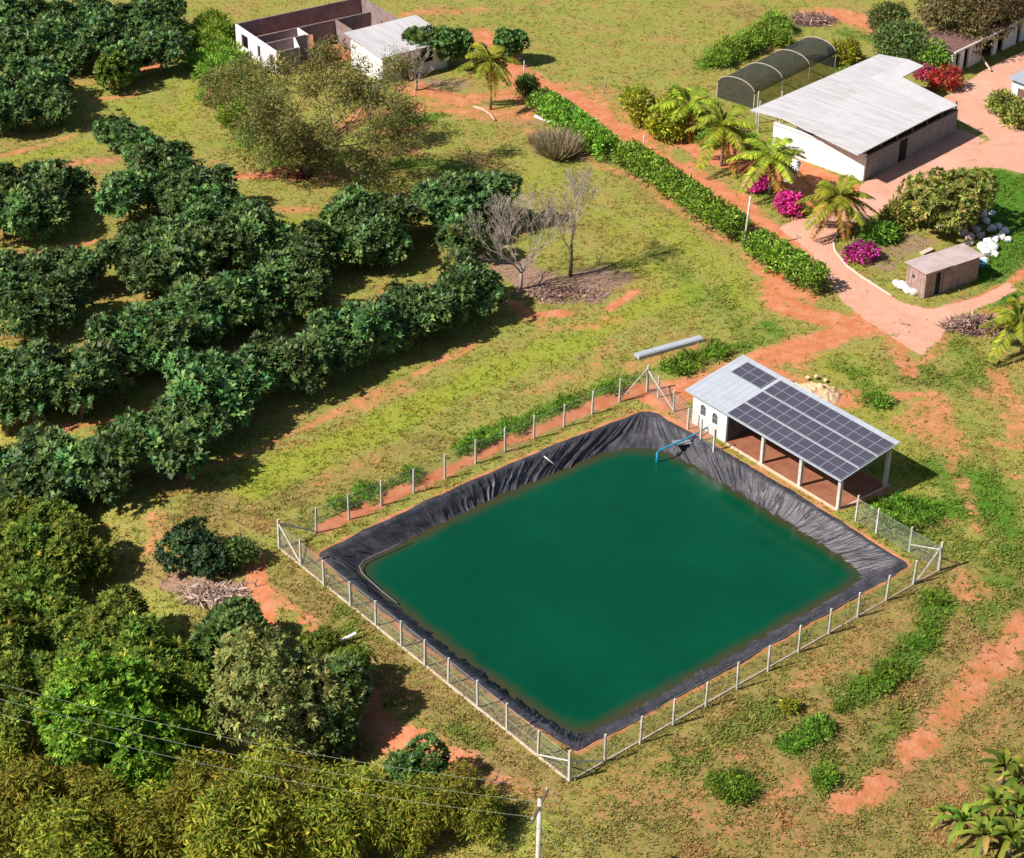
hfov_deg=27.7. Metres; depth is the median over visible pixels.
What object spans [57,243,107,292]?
avocado tree
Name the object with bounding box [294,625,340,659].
olive yellow tree
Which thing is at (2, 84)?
avocado tree
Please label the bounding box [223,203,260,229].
avocado tree
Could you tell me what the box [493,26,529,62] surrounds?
dark green tree
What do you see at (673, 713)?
wire fence
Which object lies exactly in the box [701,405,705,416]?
window
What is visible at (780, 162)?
palm tree
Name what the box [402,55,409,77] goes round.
door
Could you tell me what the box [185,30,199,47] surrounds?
tall grass bush
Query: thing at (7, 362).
avocado tree
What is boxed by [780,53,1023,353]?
driveway
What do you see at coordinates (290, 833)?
yellow green tree
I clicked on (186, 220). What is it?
avocado tree
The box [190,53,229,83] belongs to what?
tall grass bush
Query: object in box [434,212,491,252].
avocado tree
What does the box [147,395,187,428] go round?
avocado tree
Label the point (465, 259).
avocado tree
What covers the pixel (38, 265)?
avocado tree
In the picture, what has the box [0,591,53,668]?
olive yellow tree
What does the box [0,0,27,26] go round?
avocado tree
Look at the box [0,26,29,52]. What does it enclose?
avocado tree
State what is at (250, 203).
avocado tree
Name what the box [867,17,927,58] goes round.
leafy tree
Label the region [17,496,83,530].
olive yellow tree
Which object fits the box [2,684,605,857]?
power line
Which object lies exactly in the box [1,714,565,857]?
power line
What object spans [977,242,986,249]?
white rock
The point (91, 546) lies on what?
olive yellow tree
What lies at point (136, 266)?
avocado tree
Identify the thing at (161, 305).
avocado tree
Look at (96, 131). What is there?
avocado tree
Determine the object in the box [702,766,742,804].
weed clump
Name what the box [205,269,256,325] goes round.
avocado tree
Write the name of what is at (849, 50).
croton shrub
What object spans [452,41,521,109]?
palm tree
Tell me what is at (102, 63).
citrus tree
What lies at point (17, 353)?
avocado tree
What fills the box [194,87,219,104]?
tall grass bush
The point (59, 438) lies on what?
avocado tree
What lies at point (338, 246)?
avocado tree
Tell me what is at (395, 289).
avocado tree
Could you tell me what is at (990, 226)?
white rock
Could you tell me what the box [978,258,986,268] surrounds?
blue tub
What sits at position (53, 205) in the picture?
avocado tree
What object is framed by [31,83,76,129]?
avocado tree
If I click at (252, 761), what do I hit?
yellow green tree
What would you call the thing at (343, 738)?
dark green tree
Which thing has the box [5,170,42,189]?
avocado tree
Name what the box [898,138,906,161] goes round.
door
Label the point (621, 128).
dirt track
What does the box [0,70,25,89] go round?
avocado tree
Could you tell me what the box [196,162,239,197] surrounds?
avocado tree
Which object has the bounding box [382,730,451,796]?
dark green tree
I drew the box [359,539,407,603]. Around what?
hose
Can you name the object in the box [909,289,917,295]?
white sack
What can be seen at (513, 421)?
weed clump
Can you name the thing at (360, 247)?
avocado tree
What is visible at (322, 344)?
avocado tree
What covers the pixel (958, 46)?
outbuilding
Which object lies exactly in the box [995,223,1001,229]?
white rock
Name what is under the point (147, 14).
avocado tree
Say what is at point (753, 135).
green shrub
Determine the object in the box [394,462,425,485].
weed clump
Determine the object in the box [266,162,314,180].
brush heap
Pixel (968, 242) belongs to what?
pinkish rock
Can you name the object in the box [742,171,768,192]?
bougainvillea
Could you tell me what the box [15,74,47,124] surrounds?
avocado tree
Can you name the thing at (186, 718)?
green shrub
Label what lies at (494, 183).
avocado tree
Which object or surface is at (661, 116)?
croton shrub
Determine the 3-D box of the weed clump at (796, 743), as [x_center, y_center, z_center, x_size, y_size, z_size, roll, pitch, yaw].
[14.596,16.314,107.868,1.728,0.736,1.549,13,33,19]
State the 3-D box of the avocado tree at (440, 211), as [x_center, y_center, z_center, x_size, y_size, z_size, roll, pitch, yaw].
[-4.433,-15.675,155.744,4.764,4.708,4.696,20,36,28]
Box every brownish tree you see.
[911,0,1006,56]
[957,0,1023,46]
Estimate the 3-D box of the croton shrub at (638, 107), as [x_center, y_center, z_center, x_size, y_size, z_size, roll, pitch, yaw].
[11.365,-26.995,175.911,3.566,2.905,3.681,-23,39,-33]
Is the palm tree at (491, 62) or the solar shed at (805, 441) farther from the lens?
the palm tree at (491, 62)
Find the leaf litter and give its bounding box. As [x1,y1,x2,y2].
[510,282,609,304]
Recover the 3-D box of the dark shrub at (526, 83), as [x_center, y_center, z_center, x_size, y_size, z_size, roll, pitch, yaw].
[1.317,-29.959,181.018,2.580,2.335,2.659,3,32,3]
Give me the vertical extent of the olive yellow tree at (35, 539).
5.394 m
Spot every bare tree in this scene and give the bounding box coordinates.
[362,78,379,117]
[390,45,433,90]
[455,179,580,289]
[551,157,606,276]
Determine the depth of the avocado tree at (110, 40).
184.60 m
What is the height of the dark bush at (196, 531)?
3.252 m
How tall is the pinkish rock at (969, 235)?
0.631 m
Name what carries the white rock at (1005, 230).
on the ground at (792, 352)
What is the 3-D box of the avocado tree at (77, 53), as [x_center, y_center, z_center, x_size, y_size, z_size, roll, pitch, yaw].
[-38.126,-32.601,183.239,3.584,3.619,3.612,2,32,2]
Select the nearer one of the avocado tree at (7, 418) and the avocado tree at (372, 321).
the avocado tree at (7, 418)
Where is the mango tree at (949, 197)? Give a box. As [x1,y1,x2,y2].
[895,166,1000,234]
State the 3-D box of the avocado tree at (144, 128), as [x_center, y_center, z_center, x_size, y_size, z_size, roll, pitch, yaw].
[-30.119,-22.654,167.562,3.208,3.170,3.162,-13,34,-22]
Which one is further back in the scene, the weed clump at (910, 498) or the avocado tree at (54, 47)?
the avocado tree at (54, 47)
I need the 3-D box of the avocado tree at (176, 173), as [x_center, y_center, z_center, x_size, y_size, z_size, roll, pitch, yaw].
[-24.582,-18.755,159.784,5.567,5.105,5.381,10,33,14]
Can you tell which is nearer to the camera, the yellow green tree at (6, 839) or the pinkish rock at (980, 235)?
the yellow green tree at (6, 839)
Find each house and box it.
[235,0,397,75]
[750,54,958,180]
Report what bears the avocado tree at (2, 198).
on the ground at (792, 352)
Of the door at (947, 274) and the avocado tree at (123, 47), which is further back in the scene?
the avocado tree at (123, 47)
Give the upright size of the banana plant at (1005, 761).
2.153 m
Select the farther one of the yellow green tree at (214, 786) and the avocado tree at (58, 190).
the avocado tree at (58, 190)
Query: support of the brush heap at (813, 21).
on the ground at (792, 352)
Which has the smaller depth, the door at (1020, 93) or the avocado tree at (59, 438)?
the avocado tree at (59, 438)
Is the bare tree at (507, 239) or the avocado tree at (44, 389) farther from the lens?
the bare tree at (507, 239)
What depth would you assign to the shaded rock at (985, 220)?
160.82 m
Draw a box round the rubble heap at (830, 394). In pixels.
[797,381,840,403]
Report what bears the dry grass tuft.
on the ground at (792, 352)
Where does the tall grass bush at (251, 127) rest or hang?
on the ground at (792, 352)
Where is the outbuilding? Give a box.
[919,1,1023,69]
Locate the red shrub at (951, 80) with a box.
[926,63,964,91]
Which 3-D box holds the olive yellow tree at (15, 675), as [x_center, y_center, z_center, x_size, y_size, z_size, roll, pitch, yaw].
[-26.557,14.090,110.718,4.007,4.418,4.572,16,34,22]
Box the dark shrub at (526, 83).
[513,71,541,98]
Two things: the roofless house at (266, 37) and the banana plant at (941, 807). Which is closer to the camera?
the banana plant at (941, 807)
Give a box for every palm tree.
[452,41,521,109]
[648,83,723,143]
[685,101,761,179]
[726,136,810,196]
[796,174,880,242]
[978,293,1023,362]
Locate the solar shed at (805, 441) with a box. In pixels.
[685,355,899,510]
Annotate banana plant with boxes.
[920,801,956,828]
[933,801,982,845]
[949,813,1014,857]
[968,785,1023,820]
[976,748,1023,784]
[976,815,1023,857]
[997,758,1023,791]
[998,779,1023,818]
[1007,811,1023,849]
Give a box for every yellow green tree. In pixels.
[0,736,26,794]
[0,751,70,829]
[0,760,58,857]
[7,787,97,857]
[7,794,135,857]
[54,756,139,815]
[74,795,163,857]
[96,778,170,839]
[122,773,209,857]
[159,745,241,820]
[177,772,294,857]
[179,767,273,856]
[226,731,300,807]
[229,753,324,857]
[260,746,328,821]
[279,776,377,857]
[290,757,361,803]
[309,762,390,857]
[347,777,439,857]
[352,777,399,832]
[395,772,466,843]
[434,756,483,824]
[450,784,506,847]
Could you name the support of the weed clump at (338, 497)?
on the ground at (792, 352)
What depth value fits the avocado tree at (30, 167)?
159.48 m
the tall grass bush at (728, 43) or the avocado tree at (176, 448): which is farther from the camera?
the tall grass bush at (728, 43)
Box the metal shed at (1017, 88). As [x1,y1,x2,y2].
[1008,70,1023,100]
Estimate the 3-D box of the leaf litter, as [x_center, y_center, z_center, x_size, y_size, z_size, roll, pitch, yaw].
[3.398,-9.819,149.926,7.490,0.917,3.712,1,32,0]
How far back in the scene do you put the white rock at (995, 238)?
158.13 m
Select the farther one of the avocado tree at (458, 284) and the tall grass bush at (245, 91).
the tall grass bush at (245, 91)
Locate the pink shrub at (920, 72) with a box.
[912,62,936,81]
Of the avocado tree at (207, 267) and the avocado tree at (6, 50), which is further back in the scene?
the avocado tree at (6, 50)
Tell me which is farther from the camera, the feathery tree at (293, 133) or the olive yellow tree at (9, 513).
the feathery tree at (293, 133)
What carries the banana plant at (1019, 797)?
on the ground at (792, 352)
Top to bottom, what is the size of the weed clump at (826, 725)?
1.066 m
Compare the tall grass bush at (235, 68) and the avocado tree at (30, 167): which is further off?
the tall grass bush at (235, 68)
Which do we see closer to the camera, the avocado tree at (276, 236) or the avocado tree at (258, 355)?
the avocado tree at (258, 355)
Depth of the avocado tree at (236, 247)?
149.71 m
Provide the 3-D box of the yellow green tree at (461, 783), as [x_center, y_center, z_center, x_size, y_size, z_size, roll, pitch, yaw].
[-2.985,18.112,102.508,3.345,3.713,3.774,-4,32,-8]
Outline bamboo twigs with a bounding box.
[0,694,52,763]
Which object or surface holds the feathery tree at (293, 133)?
on the ground at (792, 352)
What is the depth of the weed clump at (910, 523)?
124.63 m
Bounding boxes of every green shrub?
[121,696,219,781]
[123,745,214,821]
[693,128,719,147]
[737,131,762,150]
[792,203,810,216]
[834,64,852,72]
[918,36,956,72]
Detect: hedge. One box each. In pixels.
[524,85,621,161]
[607,137,751,240]
[736,228,835,296]
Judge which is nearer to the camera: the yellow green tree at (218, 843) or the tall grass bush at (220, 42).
the yellow green tree at (218, 843)
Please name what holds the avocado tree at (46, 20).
on the ground at (792, 352)
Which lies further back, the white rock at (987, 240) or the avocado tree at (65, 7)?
the avocado tree at (65, 7)
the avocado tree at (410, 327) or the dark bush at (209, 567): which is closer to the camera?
the dark bush at (209, 567)
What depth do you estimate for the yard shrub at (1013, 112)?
176.41 m
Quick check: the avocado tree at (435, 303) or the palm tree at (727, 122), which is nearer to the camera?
the avocado tree at (435, 303)
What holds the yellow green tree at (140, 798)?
on the ground at (792, 352)
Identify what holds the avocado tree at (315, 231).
on the ground at (792, 352)
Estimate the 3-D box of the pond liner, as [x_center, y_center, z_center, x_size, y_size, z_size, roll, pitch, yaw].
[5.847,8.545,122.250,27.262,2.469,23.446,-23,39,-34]
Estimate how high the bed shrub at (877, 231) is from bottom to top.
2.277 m
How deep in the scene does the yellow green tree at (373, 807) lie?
101.61 m
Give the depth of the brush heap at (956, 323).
146.09 m
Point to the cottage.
(372, 41)
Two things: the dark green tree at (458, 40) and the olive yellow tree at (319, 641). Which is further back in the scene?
the dark green tree at (458, 40)
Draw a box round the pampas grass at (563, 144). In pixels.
[524,122,590,160]
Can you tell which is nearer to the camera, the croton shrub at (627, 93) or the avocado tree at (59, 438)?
the avocado tree at (59, 438)
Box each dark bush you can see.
[153,515,217,573]
[186,530,238,579]
[217,533,263,571]
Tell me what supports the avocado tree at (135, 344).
on the ground at (792, 352)
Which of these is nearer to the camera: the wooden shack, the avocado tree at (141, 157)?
the wooden shack
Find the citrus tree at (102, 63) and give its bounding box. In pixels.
[93,49,132,93]
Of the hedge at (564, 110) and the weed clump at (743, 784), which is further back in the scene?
the hedge at (564, 110)
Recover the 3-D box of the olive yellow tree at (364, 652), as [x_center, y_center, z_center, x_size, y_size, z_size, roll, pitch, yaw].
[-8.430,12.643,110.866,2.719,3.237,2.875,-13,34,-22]
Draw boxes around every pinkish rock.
[959,229,967,236]
[963,239,973,245]
[964,232,974,239]
[972,226,980,233]
[975,232,984,237]
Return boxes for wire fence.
[277,365,943,781]
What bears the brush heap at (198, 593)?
on the ground at (792, 352)
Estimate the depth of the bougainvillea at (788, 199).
160.95 m
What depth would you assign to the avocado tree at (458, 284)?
143.47 m
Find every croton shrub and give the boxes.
[617,82,653,109]
[624,92,660,128]
[643,105,692,143]
[659,86,694,119]
[832,36,862,64]
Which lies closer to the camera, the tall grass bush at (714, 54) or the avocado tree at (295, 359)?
the avocado tree at (295, 359)
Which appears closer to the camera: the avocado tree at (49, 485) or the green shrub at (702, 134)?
the avocado tree at (49, 485)
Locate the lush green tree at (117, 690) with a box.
[32,650,191,791]
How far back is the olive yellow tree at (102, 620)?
113.32 m
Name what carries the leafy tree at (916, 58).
on the ground at (792, 352)
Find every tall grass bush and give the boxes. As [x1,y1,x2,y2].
[182,48,208,70]
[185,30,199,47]
[188,27,223,51]
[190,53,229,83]
[192,6,232,32]
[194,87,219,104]
[198,35,244,54]
[199,16,235,43]
[206,45,247,62]
[208,83,238,110]
[211,62,256,82]
[213,105,244,129]
[217,91,258,124]
[237,113,273,142]
[239,78,267,101]
[700,45,733,68]
[712,34,752,61]
[731,27,765,53]
[745,18,776,46]
[759,7,794,35]
[767,27,793,48]
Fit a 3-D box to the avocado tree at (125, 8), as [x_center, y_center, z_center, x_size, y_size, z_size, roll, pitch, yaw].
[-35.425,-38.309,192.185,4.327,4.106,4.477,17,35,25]
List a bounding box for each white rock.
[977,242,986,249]
[980,248,991,256]
[982,237,993,243]
[986,224,995,231]
[987,242,998,250]
[991,235,998,241]
[991,250,998,256]
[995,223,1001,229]
[996,232,1004,239]
[1000,227,1008,233]
[1004,236,1011,242]
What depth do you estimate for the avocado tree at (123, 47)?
181.41 m
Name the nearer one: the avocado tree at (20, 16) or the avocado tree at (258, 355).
the avocado tree at (258, 355)
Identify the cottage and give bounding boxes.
[344,15,446,79]
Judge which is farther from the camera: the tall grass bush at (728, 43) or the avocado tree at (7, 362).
the tall grass bush at (728, 43)
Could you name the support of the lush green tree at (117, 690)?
on the ground at (792, 352)
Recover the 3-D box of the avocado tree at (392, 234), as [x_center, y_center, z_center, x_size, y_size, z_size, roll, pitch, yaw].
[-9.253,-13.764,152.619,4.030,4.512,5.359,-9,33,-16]
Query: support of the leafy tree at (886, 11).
on the ground at (792, 352)
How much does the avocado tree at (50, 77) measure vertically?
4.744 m
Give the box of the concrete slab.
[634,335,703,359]
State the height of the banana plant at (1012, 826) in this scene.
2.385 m
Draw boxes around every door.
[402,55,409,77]
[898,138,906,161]
[941,269,951,291]
[1017,88,1023,100]
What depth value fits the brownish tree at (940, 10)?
188.38 m
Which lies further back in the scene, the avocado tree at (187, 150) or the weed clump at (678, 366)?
the avocado tree at (187, 150)
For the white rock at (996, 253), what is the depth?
155.94 m
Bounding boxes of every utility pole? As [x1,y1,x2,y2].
[530,787,548,857]
[743,196,750,248]
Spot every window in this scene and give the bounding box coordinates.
[424,51,432,61]
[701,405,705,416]
[712,413,717,424]
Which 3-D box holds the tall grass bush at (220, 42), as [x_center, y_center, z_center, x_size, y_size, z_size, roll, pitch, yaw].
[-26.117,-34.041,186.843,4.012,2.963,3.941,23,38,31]
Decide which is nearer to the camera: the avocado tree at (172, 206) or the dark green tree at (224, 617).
the dark green tree at (224, 617)
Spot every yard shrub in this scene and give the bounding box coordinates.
[983,87,1017,115]
[996,97,1023,130]
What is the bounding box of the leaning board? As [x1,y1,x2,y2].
[783,159,801,184]
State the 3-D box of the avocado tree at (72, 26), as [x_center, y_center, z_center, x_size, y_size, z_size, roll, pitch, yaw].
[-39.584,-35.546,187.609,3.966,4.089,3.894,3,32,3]
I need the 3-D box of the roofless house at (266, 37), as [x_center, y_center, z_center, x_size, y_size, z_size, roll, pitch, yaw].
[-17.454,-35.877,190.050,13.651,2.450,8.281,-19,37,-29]
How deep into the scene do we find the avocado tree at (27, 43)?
182.25 m
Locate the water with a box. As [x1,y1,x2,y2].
[357,447,862,733]
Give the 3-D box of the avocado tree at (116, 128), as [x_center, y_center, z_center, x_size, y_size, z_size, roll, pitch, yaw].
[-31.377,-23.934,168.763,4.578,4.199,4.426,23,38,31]
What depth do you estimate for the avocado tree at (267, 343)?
137.25 m
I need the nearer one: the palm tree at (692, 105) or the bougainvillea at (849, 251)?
the bougainvillea at (849, 251)
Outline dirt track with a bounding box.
[468,27,819,272]
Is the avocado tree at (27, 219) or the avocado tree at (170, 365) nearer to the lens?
the avocado tree at (170, 365)
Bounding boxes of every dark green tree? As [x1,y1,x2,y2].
[187,594,271,667]
[287,654,374,760]
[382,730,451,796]
[400,24,438,64]
[431,25,474,68]
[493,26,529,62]
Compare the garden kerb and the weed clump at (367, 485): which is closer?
the weed clump at (367, 485)
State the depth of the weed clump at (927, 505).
125.82 m
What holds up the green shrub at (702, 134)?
on the ground at (792, 352)
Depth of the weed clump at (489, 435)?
132.48 m
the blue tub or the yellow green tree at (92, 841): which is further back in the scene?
the blue tub
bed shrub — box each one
[859,218,902,246]
[879,194,923,231]
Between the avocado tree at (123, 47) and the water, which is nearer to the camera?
the water
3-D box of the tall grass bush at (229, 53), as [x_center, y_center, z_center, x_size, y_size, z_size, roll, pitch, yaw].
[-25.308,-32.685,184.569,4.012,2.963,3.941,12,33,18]
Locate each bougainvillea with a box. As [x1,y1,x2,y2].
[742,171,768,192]
[772,189,805,218]
[840,239,881,265]
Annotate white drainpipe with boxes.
[341,632,356,641]
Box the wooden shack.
[905,243,984,298]
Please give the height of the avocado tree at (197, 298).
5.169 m
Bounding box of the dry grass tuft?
[524,130,545,144]
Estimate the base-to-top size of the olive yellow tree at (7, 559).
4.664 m
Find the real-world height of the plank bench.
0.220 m
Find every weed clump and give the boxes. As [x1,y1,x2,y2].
[324,492,360,511]
[350,479,384,505]
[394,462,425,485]
[450,434,483,458]
[464,426,503,448]
[498,414,530,437]
[553,393,578,410]
[598,378,629,396]
[656,351,694,379]
[675,347,707,373]
[698,335,734,364]
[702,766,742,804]
[720,763,759,808]
[777,694,801,716]
[778,734,810,754]
[798,713,837,747]
[805,761,840,790]
[829,697,852,714]
[851,389,895,410]
[856,672,896,695]
[867,497,915,525]
[873,509,922,536]
[873,657,908,683]
[888,490,928,521]
[904,634,934,651]
[906,495,946,527]
[916,618,942,636]
[917,587,950,607]
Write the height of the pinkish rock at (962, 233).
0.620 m
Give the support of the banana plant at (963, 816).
on the ground at (792, 352)
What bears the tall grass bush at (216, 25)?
on the ground at (792, 352)
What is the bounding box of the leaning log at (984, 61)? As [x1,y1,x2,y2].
[978,51,991,70]
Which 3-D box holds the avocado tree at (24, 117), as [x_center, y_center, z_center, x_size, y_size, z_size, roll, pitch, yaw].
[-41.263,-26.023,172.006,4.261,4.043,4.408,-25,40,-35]
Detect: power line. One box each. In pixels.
[1,699,585,857]
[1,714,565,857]
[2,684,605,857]
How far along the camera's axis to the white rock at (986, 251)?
155.97 m
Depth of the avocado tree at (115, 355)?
134.46 m
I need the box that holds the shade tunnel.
[716,36,836,108]
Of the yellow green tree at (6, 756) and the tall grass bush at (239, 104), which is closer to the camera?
the yellow green tree at (6, 756)
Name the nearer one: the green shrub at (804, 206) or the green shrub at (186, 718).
the green shrub at (186, 718)
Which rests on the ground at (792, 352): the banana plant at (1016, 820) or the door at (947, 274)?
the banana plant at (1016, 820)
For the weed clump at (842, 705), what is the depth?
110.47 m
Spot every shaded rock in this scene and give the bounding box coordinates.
[982,217,989,223]
[989,210,995,215]
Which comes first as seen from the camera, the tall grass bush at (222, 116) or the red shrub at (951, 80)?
the tall grass bush at (222, 116)
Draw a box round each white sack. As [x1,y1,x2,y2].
[893,280,905,288]
[902,285,911,293]
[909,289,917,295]
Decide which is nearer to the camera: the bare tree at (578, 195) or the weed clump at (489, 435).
the weed clump at (489, 435)
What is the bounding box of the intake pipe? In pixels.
[655,426,707,462]
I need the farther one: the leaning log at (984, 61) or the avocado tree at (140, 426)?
the leaning log at (984, 61)
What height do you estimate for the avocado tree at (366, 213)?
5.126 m
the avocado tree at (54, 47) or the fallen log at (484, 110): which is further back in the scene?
the avocado tree at (54, 47)
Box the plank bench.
[919,247,933,254]
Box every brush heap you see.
[172,576,262,609]
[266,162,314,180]
[787,9,841,27]
[936,310,1012,339]
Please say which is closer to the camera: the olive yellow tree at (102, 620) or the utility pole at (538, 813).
the utility pole at (538, 813)
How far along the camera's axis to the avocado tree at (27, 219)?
153.62 m
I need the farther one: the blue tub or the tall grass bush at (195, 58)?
the tall grass bush at (195, 58)
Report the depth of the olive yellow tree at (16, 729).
107.01 m
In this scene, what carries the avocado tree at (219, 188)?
on the ground at (792, 352)
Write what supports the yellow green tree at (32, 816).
on the ground at (792, 352)
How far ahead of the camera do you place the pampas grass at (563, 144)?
169.81 m
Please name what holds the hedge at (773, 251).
on the ground at (792, 352)
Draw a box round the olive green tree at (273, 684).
[202,619,372,766]
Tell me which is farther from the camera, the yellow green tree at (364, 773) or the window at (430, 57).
the window at (430, 57)
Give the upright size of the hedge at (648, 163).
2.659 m
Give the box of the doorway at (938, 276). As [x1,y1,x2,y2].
[934,272,940,293]
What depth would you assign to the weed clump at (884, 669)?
112.92 m
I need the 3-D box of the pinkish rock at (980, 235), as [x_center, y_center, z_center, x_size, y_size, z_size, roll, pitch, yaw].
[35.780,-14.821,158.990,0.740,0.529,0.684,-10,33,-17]
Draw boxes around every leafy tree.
[864,0,912,31]
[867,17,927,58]
[892,30,936,63]
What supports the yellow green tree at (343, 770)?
on the ground at (792, 352)
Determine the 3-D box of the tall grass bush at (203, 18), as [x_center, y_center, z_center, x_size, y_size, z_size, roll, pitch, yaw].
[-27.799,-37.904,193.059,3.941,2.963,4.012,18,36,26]
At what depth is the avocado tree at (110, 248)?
149.12 m
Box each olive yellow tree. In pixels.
[0,494,46,545]
[0,533,31,579]
[0,558,86,616]
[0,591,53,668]
[0,647,44,717]
[0,694,43,755]
[2,512,80,578]
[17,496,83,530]
[18,648,62,708]
[35,588,90,651]
[42,508,119,584]
[47,636,122,701]
[69,582,152,650]
[111,610,200,679]
[134,654,215,718]
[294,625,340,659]
[326,642,377,681]
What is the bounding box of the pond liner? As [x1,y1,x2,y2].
[319,411,906,750]
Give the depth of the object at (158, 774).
103.01 m
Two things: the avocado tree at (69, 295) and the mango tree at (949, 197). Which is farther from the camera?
the mango tree at (949, 197)
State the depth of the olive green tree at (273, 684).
105.25 m
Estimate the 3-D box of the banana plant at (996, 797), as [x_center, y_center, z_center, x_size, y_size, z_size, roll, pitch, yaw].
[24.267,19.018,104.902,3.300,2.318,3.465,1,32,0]
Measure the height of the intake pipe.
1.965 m
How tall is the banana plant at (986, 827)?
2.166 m
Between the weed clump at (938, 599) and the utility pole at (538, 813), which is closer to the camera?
the utility pole at (538, 813)
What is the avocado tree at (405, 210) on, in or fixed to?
on the ground at (792, 352)
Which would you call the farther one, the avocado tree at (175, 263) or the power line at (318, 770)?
the avocado tree at (175, 263)
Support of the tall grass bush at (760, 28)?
on the ground at (792, 352)
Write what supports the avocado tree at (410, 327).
on the ground at (792, 352)
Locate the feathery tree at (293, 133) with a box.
[193,33,431,194]
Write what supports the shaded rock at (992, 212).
on the ground at (792, 352)
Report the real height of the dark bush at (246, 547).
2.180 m
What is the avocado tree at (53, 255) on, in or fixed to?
on the ground at (792, 352)
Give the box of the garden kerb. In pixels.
[832,227,892,295]
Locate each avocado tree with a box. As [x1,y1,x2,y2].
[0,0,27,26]
[0,7,35,29]
[0,23,52,57]
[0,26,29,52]
[0,38,27,73]
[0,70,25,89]
[0,75,15,91]
[0,86,35,132]
[0,87,23,137]
[0,160,35,196]
[0,188,57,243]
[0,192,15,237]
[0,246,33,277]
[0,261,36,301]
[0,289,57,342]
[0,346,23,380]
[0,360,67,422]
[0,367,47,436]
[0,443,45,480]
[0,462,43,509]
[1,418,55,468]
[3,52,62,80]
[4,179,72,234]
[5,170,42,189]
[5,338,47,366]
[8,466,82,506]
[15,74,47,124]
[16,252,68,276]
[17,159,61,189]
[17,273,75,334]
[18,338,74,383]
[21,0,57,24]
[29,64,75,98]
[29,242,75,281]
[30,9,66,39]
[30,26,74,70]
[30,425,81,494]
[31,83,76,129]
[35,261,96,319]
[36,158,98,199]
[40,176,78,220]
[45,350,120,419]
[46,0,83,22]
[46,435,115,497]
[53,15,86,39]
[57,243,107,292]
[58,39,95,74]
[69,0,105,23]
[70,11,123,59]
[71,335,143,395]
[76,421,141,504]
[84,303,144,367]
[86,0,132,33]
[90,119,115,149]
[91,167,148,220]
[94,233,144,275]
[96,405,164,479]
[98,24,137,54]
[100,36,144,78]
[101,108,152,150]
[109,317,168,375]
[113,213,158,247]
[114,0,150,25]
[115,238,170,298]
[117,125,150,157]
[121,130,164,170]
[123,293,178,320]
[128,164,164,209]
[130,0,172,36]
[131,139,179,171]
[135,28,185,75]
[138,310,203,372]
[140,419,212,480]
[142,216,187,247]
[142,243,198,292]
[144,175,177,212]
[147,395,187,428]
[149,139,206,172]
[150,0,187,21]
[152,16,191,52]
[154,374,222,416]
[157,175,203,217]
[159,272,210,314]
[159,346,214,390]
[160,152,221,194]
[160,229,221,281]
[165,362,256,427]
[167,391,231,452]
[168,215,208,229]
[172,202,222,227]
[173,281,237,344]
[174,310,226,352]
[179,181,233,210]
[181,220,230,265]
[187,346,274,430]
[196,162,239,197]
[199,191,255,215]
[204,213,268,270]
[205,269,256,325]
[214,263,292,332]
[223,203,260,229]
[233,342,286,399]
[235,196,275,256]
[235,206,296,255]
[246,321,294,378]
[249,264,292,309]
[256,249,306,282]
[270,339,333,393]
[279,218,338,278]
[279,267,334,317]
[286,241,328,271]
[293,320,355,381]
[304,299,372,365]
[317,182,377,227]
[322,225,351,269]
[334,215,394,271]
[337,300,408,358]
[338,192,406,255]
[361,293,419,351]
[363,214,415,265]
[364,182,421,232]
[380,273,426,332]
[401,280,460,339]
[408,174,457,205]
[418,191,479,231]
[431,267,478,331]
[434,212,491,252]
[435,169,486,212]
[436,248,482,309]
[448,167,523,227]
[455,262,507,316]
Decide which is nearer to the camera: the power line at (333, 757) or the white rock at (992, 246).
the power line at (333, 757)
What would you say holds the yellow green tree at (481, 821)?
on the ground at (792, 352)
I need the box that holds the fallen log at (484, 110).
[473,105,495,120]
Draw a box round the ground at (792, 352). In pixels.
[0,0,1023,857]
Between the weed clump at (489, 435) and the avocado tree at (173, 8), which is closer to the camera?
the weed clump at (489, 435)
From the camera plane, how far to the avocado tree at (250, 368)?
133.23 m
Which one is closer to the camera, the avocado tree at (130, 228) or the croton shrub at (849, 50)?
the avocado tree at (130, 228)
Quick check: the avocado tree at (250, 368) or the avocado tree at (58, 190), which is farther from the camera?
the avocado tree at (58, 190)
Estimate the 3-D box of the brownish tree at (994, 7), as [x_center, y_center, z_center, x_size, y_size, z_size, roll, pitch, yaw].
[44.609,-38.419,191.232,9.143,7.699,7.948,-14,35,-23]
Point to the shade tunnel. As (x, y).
(745, 85)
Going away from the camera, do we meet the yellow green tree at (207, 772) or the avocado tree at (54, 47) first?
the yellow green tree at (207, 772)
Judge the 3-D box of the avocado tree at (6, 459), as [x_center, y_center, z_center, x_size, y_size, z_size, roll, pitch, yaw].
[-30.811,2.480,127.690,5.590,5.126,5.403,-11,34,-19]
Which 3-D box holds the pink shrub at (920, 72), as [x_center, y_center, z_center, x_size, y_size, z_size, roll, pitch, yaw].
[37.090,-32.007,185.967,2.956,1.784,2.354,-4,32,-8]
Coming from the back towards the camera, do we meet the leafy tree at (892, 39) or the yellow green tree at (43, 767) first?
the leafy tree at (892, 39)
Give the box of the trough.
[534,115,549,122]
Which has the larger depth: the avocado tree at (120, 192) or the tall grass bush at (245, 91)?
the tall grass bush at (245, 91)
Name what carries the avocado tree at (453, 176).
on the ground at (792, 352)
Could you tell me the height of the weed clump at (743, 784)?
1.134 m

